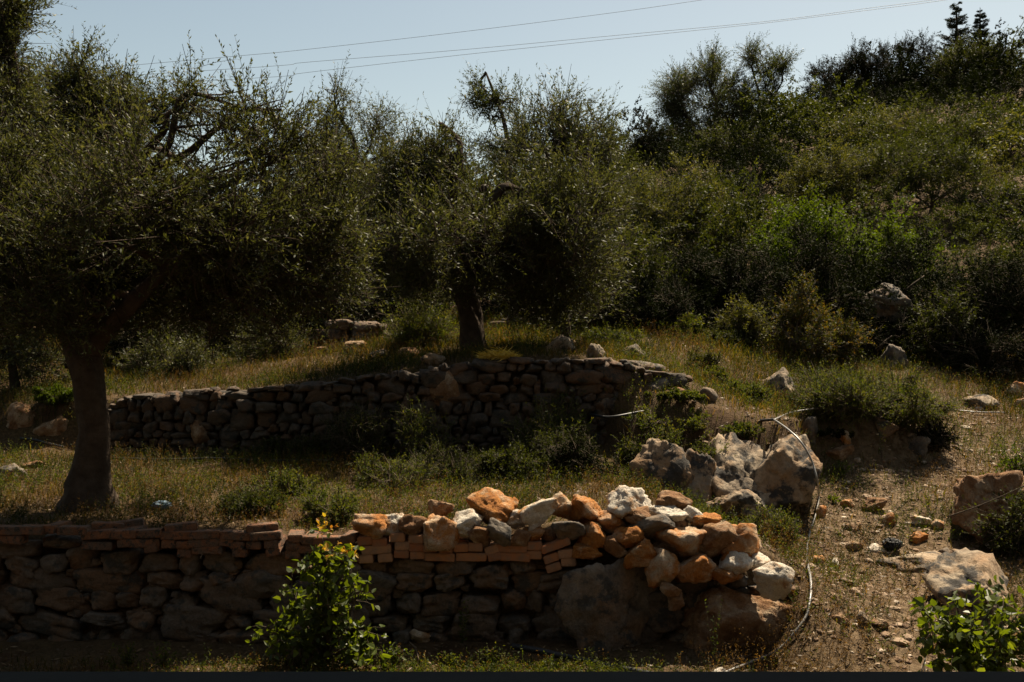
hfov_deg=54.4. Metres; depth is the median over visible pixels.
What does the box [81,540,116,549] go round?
brick
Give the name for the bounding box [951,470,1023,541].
boulder
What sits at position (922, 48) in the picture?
tree
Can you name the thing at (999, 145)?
hillside scrub
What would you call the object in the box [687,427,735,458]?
shrub
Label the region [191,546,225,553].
brick
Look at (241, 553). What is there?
brick
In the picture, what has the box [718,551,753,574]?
rubble stone
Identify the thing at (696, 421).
shrub
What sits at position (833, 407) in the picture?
water hose
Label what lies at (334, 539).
brick
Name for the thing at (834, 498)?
weed
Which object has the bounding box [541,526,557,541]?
rubble stone
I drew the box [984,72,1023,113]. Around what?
tree
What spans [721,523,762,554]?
rubble stone
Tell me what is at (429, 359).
stone
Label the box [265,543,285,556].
brick
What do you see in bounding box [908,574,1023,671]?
broadleaf sapling
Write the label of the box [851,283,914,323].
boulder
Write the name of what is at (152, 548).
brick
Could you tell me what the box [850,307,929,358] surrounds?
shrub
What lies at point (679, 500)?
rubble stone
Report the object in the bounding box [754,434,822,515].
boulder
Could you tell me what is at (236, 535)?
brick
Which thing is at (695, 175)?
bush
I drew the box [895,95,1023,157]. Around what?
bush
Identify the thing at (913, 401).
shrub
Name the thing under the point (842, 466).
weed
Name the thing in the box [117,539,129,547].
brick
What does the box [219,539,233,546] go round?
brick
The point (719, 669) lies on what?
stone
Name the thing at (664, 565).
rubble stone
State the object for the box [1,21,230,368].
olive tree
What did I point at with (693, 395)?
shrub
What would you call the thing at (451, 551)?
brick
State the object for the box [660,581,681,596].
rubble stone
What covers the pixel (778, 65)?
tree
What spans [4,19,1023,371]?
hillside scrub
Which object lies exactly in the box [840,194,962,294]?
bush
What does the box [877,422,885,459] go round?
weed
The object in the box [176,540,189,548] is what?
brick
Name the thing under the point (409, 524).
rubble stone
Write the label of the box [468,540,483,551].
brick
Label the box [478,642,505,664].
weed
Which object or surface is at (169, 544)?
brick
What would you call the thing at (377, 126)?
olive tree
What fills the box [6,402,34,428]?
stone
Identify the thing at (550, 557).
brick
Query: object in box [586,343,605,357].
stone
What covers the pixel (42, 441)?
water hose
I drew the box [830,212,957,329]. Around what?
bush
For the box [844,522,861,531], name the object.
stone
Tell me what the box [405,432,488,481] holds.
shrub
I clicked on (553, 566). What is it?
brick
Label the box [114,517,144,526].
brick
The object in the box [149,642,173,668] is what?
weed
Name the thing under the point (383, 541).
brick
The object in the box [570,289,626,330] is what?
shrub
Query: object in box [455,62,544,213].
olive tree
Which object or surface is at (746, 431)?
shrub
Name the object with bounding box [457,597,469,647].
sapling
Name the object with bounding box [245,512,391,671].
broadleaf sapling
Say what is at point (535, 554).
brick
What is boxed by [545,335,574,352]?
stone
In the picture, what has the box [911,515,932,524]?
stone
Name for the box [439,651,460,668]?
weed
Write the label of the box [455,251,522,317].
bush
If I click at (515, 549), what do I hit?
brick
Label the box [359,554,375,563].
brick
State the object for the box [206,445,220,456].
weed
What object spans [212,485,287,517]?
shrub
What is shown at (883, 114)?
bush
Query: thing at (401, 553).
brick
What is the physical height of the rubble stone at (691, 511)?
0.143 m
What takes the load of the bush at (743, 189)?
on the ground at (44, 647)
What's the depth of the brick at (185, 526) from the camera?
7.48 m
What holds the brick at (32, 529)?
on the brick at (14, 539)
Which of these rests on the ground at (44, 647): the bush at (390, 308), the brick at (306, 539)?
the bush at (390, 308)
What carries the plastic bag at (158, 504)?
on the ground at (44, 647)
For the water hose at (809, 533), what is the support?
on the ground at (44, 647)
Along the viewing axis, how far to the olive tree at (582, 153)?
12.64 m
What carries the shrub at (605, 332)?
on the ground at (44, 647)
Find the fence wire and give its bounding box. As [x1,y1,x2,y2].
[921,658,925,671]
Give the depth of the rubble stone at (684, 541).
7.38 m
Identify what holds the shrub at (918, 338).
on the ground at (44, 647)
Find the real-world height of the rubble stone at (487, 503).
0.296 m
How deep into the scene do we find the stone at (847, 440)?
11.37 m
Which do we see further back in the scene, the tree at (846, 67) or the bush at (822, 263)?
the tree at (846, 67)
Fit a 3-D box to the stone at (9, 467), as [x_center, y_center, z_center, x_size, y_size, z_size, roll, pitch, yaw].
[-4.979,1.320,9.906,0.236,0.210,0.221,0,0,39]
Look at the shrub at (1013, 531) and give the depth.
8.88 m
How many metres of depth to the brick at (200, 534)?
7.43 m
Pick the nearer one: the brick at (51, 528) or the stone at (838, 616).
the stone at (838, 616)
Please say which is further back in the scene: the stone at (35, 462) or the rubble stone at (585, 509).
the stone at (35, 462)
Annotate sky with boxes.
[12,0,1023,214]
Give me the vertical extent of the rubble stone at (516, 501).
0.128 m
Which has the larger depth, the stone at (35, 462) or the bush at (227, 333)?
the bush at (227, 333)
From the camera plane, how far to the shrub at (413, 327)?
13.75 m
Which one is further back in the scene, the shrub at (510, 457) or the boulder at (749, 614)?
the shrub at (510, 457)
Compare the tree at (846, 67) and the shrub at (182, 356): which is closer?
the shrub at (182, 356)
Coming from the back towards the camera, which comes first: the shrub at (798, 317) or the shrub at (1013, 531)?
the shrub at (798, 317)
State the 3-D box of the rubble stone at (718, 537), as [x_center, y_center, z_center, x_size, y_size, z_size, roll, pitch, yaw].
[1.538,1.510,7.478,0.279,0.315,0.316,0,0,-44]
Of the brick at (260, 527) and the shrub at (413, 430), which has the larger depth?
the shrub at (413, 430)
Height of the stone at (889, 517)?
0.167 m
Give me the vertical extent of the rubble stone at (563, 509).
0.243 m
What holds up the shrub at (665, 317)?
on the ground at (44, 647)
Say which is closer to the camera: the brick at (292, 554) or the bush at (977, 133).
the brick at (292, 554)
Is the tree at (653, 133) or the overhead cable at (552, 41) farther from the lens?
the tree at (653, 133)
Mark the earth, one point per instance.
(606, 557)
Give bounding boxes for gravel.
[658,339,1023,671]
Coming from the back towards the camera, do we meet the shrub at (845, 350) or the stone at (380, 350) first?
the shrub at (845, 350)
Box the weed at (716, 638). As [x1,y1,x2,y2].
[705,599,722,662]
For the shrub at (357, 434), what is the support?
on the ground at (44, 647)
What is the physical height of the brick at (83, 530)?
0.060 m
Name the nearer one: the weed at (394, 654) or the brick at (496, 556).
the weed at (394, 654)
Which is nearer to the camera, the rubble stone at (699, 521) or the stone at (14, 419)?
the rubble stone at (699, 521)
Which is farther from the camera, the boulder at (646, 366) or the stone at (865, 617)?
the boulder at (646, 366)
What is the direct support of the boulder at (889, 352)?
on the ground at (44, 647)
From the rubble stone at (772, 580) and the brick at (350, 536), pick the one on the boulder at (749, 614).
the rubble stone at (772, 580)
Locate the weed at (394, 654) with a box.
[381,641,413,667]
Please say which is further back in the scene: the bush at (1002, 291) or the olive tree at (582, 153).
the bush at (1002, 291)
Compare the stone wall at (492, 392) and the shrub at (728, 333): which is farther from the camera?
the shrub at (728, 333)
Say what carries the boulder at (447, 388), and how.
on the stone wall at (492, 392)
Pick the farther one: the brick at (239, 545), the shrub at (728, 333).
the shrub at (728, 333)
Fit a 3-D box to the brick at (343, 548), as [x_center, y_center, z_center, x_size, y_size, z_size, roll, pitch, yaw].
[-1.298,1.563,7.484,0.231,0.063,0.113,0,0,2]
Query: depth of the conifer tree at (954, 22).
44.82 m
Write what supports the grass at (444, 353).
on the ground at (44, 647)
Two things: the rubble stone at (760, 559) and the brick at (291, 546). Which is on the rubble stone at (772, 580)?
the rubble stone at (760, 559)
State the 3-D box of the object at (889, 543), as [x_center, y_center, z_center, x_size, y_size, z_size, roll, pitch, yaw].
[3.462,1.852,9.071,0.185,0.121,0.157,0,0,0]
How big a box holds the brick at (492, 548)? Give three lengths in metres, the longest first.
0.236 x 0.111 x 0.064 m
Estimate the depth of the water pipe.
7.09 m
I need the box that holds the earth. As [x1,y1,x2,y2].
[358,523,755,588]
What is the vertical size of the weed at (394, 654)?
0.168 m
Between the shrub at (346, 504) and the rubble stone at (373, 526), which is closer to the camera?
the rubble stone at (373, 526)
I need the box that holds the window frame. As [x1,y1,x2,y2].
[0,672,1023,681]
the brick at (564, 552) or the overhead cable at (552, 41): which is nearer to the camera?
the brick at (564, 552)
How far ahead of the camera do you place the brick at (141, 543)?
7.43 m
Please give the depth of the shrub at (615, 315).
14.49 m
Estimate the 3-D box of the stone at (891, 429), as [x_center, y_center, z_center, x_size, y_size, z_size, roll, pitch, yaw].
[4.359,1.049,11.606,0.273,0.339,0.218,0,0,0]
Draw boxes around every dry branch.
[409,641,418,658]
[947,486,1023,516]
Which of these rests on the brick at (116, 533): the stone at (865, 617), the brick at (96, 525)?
the brick at (96, 525)
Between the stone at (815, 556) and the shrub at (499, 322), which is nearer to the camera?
the stone at (815, 556)
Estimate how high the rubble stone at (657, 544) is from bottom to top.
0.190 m
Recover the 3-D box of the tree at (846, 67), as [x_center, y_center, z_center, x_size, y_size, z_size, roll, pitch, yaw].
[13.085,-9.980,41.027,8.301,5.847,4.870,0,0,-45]
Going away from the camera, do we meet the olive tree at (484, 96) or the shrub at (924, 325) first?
the shrub at (924, 325)
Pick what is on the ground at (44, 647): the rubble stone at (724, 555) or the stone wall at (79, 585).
the stone wall at (79, 585)
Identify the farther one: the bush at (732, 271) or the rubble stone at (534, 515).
the bush at (732, 271)
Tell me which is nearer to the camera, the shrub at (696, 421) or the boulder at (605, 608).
the boulder at (605, 608)
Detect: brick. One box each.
[0,525,21,534]
[0,535,28,544]
[17,524,46,534]
[43,521,71,533]
[57,525,91,535]
[81,528,115,539]
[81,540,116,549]
[91,521,123,529]
[109,527,128,539]
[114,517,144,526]
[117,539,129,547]
[122,525,146,538]
[129,538,161,547]
[136,527,163,538]
[144,544,164,552]
[160,530,191,539]
[161,540,176,548]
[164,520,197,531]
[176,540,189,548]
[177,548,191,557]
[188,539,218,547]
[189,529,222,539]
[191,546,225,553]
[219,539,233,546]
[220,529,249,540]
[230,540,246,549]
[232,549,254,556]
[246,521,277,532]
[246,540,264,549]
[249,529,282,540]
[264,535,286,548]
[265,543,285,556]
[285,538,300,550]
[285,550,300,558]
[287,529,304,542]
[298,544,325,553]
[301,531,319,544]
[313,535,344,545]
[329,544,355,553]
[340,530,360,542]
[351,550,361,561]
[357,534,371,545]
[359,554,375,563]
[361,542,392,554]
[372,536,389,545]
[378,550,393,562]
[390,532,406,541]
[394,550,409,557]
[395,538,408,549]
[408,533,423,543]
[409,543,423,551]
[410,551,424,558]
[424,551,455,561]
[438,549,452,552]
[453,540,468,551]
[456,551,487,561]
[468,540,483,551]
[484,542,498,554]
[487,552,501,561]
[497,544,526,552]
[500,552,529,561]
[526,550,541,558]
[527,539,541,550]
[541,537,570,554]
[542,550,558,563]
[545,560,561,573]
[558,546,572,558]
[561,558,575,566]
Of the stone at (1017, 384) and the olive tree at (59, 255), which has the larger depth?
the stone at (1017, 384)
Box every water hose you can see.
[20,437,64,447]
[112,409,774,461]
[723,419,819,671]
[775,407,1003,418]
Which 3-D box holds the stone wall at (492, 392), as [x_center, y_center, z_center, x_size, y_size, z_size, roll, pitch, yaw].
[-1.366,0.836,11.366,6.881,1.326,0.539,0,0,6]
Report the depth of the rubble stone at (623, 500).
7.57 m
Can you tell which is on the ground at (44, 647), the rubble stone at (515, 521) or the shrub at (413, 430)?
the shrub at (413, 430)
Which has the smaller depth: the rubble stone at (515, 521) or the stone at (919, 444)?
the rubble stone at (515, 521)
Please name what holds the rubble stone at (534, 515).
on the rubble stone at (536, 533)
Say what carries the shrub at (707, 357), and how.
on the ground at (44, 647)
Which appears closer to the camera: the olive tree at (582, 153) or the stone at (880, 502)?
the stone at (880, 502)
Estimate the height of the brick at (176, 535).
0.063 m
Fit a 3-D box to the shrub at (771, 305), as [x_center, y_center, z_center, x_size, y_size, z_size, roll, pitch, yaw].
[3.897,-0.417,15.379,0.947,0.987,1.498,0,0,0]
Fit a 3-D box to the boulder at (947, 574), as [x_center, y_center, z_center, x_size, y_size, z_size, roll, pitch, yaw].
[3.611,2.039,7.939,0.641,0.676,0.795,0,0,25]
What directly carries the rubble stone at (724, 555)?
on the rubble stone at (736, 562)
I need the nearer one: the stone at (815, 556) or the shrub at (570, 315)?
the stone at (815, 556)
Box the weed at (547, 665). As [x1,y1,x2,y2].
[532,658,550,669]
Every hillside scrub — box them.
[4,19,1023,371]
[252,104,1023,221]
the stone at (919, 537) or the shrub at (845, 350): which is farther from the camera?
the shrub at (845, 350)
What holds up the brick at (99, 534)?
on the brick at (99, 544)
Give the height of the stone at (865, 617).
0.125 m
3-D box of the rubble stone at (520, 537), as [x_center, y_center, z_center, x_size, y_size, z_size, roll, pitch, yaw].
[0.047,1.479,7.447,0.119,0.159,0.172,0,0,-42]
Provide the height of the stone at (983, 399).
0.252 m
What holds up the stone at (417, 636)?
on the ground at (44, 647)
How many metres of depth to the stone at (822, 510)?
9.80 m
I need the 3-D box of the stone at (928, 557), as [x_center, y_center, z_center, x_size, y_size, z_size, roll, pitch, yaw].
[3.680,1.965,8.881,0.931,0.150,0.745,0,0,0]
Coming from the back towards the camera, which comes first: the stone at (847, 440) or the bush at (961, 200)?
the bush at (961, 200)
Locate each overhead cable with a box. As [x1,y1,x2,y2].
[127,0,698,65]
[134,0,942,84]
[142,0,928,74]
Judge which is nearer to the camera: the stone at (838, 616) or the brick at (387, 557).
the stone at (838, 616)
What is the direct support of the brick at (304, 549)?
on the brick
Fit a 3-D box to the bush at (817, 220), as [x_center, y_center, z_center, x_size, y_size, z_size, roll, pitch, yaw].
[5.785,-1.725,19.629,2.777,2.592,2.785,0,0,0]
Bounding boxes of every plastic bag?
[151,500,170,509]
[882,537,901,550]
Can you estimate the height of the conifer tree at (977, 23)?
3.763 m
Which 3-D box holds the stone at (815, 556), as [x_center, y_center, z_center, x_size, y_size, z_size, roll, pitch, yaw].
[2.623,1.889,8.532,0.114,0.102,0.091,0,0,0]
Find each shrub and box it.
[0,311,70,395]
[31,382,73,406]
[107,327,227,378]
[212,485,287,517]
[216,315,317,363]
[238,464,319,496]
[297,482,366,525]
[307,396,398,461]
[345,447,442,496]
[380,293,459,349]
[385,393,467,461]
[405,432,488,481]
[463,436,555,482]
[497,384,605,448]
[506,419,597,468]
[539,419,626,481]
[544,284,583,329]
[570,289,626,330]
[581,321,645,344]
[587,266,659,329]
[609,298,682,330]
[612,410,689,464]
[622,268,722,327]
[636,401,709,434]
[641,307,705,337]
[645,387,706,402]
[684,325,741,344]
[685,339,726,367]
[686,363,729,380]
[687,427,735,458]
[707,292,778,348]
[719,376,773,401]
[720,420,766,439]
[745,499,804,548]
[748,283,790,337]
[764,265,851,367]
[780,358,898,438]
[798,300,884,366]
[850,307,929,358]
[859,361,966,435]
[885,281,1002,367]
[886,325,973,354]
[913,417,961,454]
[928,300,1023,380]
[953,483,1023,560]
[980,441,1023,475]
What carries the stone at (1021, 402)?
on the ground at (44, 647)
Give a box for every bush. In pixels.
[100,308,223,365]
[179,300,296,349]
[282,252,393,328]
[365,268,455,322]
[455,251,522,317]
[574,219,704,310]
[603,158,693,261]
[639,146,765,259]
[656,225,795,328]
[684,158,775,234]
[686,112,793,171]
[734,186,877,279]
[747,212,888,335]
[766,130,907,207]
[801,100,924,151]
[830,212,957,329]
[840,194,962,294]
[847,126,988,207]
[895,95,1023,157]
[904,245,1023,361]
[933,158,1023,242]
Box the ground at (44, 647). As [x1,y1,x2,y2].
[0,87,1023,671]
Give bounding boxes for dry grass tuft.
[473,346,521,361]
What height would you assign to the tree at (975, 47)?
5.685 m
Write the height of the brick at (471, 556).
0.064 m
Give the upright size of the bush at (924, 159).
2.523 m
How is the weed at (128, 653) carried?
on the ground at (44, 647)
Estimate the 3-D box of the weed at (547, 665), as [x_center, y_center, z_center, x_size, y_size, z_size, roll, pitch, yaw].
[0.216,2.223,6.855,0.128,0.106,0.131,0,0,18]
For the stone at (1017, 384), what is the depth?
14.39 m
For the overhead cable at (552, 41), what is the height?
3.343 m
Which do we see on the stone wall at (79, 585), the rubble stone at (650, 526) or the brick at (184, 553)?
the brick at (184, 553)
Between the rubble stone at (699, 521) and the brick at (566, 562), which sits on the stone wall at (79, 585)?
the brick at (566, 562)
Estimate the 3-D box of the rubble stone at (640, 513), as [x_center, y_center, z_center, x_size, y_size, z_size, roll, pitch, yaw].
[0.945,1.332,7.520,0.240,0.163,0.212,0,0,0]
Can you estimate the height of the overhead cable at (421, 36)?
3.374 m
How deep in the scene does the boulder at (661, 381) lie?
10.85 m
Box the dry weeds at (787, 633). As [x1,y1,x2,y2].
[682,510,910,671]
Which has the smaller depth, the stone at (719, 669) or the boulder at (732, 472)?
the stone at (719, 669)
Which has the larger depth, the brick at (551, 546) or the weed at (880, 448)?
the weed at (880, 448)
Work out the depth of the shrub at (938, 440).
11.52 m
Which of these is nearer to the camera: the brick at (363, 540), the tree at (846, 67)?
the brick at (363, 540)
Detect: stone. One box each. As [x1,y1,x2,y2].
[0,463,26,480]
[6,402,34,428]
[20,460,44,467]
[33,414,68,435]
[313,344,336,351]
[342,340,366,351]
[351,514,387,538]
[368,349,391,358]
[383,513,403,536]
[398,347,419,356]
[398,514,426,537]
[409,629,430,642]
[420,353,445,364]
[423,513,459,551]
[428,499,454,515]
[453,509,483,539]
[466,487,514,524]
[467,524,490,546]
[487,517,511,546]
[506,509,524,528]
[511,529,530,546]
[512,497,518,508]
[520,497,558,530]
[523,526,544,540]
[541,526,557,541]
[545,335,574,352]
[551,521,585,540]
[552,491,571,519]
[568,494,601,524]
[572,542,602,559]
[577,521,606,547]
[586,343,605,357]
[596,510,625,532]
[603,535,627,558]
[607,485,651,517]
[612,526,644,547]
[622,506,650,524]
[623,538,656,569]
[624,344,645,357]
[628,513,674,538]
[644,547,680,587]
[649,505,688,521]
[653,526,706,556]
[653,541,672,552]
[655,490,692,509]
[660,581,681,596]
[667,592,684,610]
[674,519,687,527]
[674,551,700,560]
[675,553,715,583]
[683,505,702,522]
[690,512,721,528]
[699,521,737,559]
[700,387,717,401]
[712,565,743,583]
[712,667,723,671]
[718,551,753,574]
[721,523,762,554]
[721,549,751,560]
[751,552,770,569]
[753,561,794,601]
[813,555,824,563]
[816,505,826,517]
[826,445,853,460]
[832,614,849,625]
[838,578,853,584]
[839,431,850,444]
[840,499,854,507]
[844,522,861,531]
[845,541,863,549]
[856,610,871,625]
[861,497,887,510]
[867,543,886,552]
[871,617,889,628]
[874,417,898,437]
[876,551,941,572]
[880,512,895,525]
[908,436,930,456]
[909,531,928,543]
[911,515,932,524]
[931,520,943,528]
[937,547,949,552]
[963,394,999,407]
[1004,381,1023,396]
[1014,398,1023,408]
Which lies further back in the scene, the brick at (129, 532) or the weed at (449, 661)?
the brick at (129, 532)
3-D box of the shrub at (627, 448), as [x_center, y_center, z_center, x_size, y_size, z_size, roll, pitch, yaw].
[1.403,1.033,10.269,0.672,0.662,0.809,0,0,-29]
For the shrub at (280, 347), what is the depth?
14.22 m
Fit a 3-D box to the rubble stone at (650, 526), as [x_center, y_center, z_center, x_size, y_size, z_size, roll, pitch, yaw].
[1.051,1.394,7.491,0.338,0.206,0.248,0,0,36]
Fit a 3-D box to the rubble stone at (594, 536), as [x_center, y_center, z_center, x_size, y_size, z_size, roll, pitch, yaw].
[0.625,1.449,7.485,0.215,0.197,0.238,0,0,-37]
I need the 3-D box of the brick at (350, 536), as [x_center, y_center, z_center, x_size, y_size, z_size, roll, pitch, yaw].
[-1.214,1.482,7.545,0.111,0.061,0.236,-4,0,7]
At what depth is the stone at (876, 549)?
9.05 m
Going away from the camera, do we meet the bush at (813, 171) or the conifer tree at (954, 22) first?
the bush at (813, 171)
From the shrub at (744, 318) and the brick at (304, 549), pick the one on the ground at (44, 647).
the shrub at (744, 318)
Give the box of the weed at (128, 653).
[111,641,139,667]
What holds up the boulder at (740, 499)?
on the ground at (44, 647)
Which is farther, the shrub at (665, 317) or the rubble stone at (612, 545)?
the shrub at (665, 317)
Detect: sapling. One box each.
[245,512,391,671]
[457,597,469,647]
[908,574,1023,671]
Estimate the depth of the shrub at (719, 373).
11.87 m
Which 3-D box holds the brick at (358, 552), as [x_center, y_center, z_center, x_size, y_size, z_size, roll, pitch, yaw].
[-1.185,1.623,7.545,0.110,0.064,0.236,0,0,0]
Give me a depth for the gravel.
9.48 m
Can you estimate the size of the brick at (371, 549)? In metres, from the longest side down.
0.226 x 0.112 x 0.067 m
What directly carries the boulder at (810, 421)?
on the ground at (44, 647)
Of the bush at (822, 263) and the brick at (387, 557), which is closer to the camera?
the brick at (387, 557)
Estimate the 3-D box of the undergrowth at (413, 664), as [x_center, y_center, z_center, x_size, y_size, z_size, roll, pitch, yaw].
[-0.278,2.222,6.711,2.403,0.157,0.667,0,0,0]
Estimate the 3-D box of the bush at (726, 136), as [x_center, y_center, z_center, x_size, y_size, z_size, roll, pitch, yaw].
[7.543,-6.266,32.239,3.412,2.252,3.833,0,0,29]
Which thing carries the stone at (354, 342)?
on the ground at (44, 647)
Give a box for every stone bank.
[308,319,393,346]
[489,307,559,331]
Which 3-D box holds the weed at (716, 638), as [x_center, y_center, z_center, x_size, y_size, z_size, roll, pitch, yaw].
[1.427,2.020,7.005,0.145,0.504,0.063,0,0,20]
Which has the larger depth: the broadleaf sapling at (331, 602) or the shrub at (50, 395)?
the shrub at (50, 395)
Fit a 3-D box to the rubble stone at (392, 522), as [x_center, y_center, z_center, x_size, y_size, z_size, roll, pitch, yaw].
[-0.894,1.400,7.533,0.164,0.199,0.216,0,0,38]
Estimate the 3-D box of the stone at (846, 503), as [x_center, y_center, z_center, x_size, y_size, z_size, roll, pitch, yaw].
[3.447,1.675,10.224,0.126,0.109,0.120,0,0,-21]
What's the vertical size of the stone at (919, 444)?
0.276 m
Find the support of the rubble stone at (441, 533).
on the brick
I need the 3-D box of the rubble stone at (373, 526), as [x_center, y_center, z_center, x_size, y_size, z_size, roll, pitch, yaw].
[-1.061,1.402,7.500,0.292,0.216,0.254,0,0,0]
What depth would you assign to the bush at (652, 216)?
21.79 m
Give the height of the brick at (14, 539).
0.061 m
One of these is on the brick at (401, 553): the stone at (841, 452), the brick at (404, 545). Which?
the brick at (404, 545)
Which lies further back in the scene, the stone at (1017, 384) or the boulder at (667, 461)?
the stone at (1017, 384)
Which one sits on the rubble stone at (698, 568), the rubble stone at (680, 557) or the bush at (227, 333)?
the rubble stone at (680, 557)
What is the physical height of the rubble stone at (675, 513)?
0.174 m
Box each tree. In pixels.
[0,0,76,179]
[0,30,407,512]
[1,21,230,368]
[255,49,416,307]
[336,91,623,350]
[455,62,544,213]
[475,63,662,345]
[614,113,688,173]
[639,31,767,157]
[721,30,803,132]
[776,32,912,133]
[850,28,959,112]
[921,24,1023,106]
[926,1,983,81]
[969,9,993,50]
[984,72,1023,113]
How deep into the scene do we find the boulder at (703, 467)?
9.69 m
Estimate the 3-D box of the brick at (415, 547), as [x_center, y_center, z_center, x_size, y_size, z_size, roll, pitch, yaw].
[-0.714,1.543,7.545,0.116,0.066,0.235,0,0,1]
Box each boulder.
[190,420,213,444]
[429,370,459,405]
[554,558,659,652]
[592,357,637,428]
[625,438,694,491]
[629,360,665,370]
[648,378,668,390]
[675,580,792,650]
[683,448,715,507]
[705,489,768,522]
[708,432,770,503]
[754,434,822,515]
[762,367,796,399]
[802,416,817,444]
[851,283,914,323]
[877,344,908,368]
[922,547,1009,624]
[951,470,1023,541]
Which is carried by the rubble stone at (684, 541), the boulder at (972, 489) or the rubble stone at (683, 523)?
the rubble stone at (683, 523)
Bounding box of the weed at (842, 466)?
[826,460,853,475]
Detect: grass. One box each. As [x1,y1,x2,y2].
[0,307,1023,671]
[0,307,1023,671]
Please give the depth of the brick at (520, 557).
7.43 m
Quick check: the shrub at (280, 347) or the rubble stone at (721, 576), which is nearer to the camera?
the rubble stone at (721, 576)
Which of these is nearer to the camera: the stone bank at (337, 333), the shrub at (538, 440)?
the shrub at (538, 440)
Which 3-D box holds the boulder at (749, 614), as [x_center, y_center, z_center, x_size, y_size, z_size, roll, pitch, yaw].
[1.623,2.153,7.460,1.041,0.691,0.526,0,0,15]
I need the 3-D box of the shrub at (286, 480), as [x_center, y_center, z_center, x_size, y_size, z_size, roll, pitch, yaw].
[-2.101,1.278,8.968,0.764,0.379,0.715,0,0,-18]
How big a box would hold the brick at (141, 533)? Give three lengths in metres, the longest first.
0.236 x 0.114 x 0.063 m
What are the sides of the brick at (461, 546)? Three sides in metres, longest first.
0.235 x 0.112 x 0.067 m
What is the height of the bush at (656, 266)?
1.971 m
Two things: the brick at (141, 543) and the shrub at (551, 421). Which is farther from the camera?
the shrub at (551, 421)
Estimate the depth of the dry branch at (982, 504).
8.80 m
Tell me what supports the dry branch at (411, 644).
on the ground at (44, 647)
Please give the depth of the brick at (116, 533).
7.43 m
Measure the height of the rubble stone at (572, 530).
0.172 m
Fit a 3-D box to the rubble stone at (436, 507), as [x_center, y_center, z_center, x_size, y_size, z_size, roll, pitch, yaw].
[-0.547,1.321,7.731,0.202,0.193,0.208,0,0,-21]
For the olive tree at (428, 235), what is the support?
on the ground at (44, 647)
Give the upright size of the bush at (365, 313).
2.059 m
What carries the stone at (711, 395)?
on the ground at (44, 647)
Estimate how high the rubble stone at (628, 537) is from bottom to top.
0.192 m
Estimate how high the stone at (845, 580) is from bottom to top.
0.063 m
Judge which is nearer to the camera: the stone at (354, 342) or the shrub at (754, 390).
the shrub at (754, 390)
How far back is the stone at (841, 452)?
11.24 m
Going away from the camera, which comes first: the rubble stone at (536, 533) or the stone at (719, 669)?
the stone at (719, 669)
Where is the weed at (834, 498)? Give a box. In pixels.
[827,493,841,503]
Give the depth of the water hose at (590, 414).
10.72 m
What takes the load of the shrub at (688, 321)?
on the ground at (44, 647)
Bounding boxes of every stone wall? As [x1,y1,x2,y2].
[0,533,801,643]
[108,357,692,455]
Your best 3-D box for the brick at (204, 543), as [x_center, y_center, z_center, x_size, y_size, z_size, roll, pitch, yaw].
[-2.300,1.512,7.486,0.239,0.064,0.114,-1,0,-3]
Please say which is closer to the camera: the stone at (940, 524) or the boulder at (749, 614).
the boulder at (749, 614)
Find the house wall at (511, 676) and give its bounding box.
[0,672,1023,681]
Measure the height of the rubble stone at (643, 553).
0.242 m
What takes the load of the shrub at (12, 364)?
on the ground at (44, 647)
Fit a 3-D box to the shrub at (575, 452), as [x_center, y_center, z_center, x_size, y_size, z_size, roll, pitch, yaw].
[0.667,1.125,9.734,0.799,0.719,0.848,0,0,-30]
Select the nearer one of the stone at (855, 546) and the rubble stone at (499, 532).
the rubble stone at (499, 532)
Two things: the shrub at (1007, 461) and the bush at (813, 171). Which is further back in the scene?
the bush at (813, 171)
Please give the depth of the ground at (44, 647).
9.34 m
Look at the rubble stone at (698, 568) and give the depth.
7.29 m
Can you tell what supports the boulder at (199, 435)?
in the stone wall at (492, 392)
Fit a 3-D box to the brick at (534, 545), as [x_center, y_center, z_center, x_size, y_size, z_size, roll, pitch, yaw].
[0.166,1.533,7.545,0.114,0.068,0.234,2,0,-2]
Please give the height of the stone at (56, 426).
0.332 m
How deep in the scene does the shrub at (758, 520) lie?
8.55 m
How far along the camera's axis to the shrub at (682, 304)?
14.71 m
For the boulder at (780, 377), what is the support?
on the ground at (44, 647)
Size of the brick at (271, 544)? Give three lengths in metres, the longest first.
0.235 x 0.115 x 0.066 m
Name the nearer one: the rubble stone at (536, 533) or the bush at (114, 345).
the rubble stone at (536, 533)
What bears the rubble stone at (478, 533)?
on the brick at (492, 548)
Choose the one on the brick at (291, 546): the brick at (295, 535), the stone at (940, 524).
the brick at (295, 535)
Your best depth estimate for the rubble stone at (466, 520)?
7.43 m
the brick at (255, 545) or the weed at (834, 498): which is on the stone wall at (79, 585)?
the brick at (255, 545)
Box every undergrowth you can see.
[299,650,646,671]

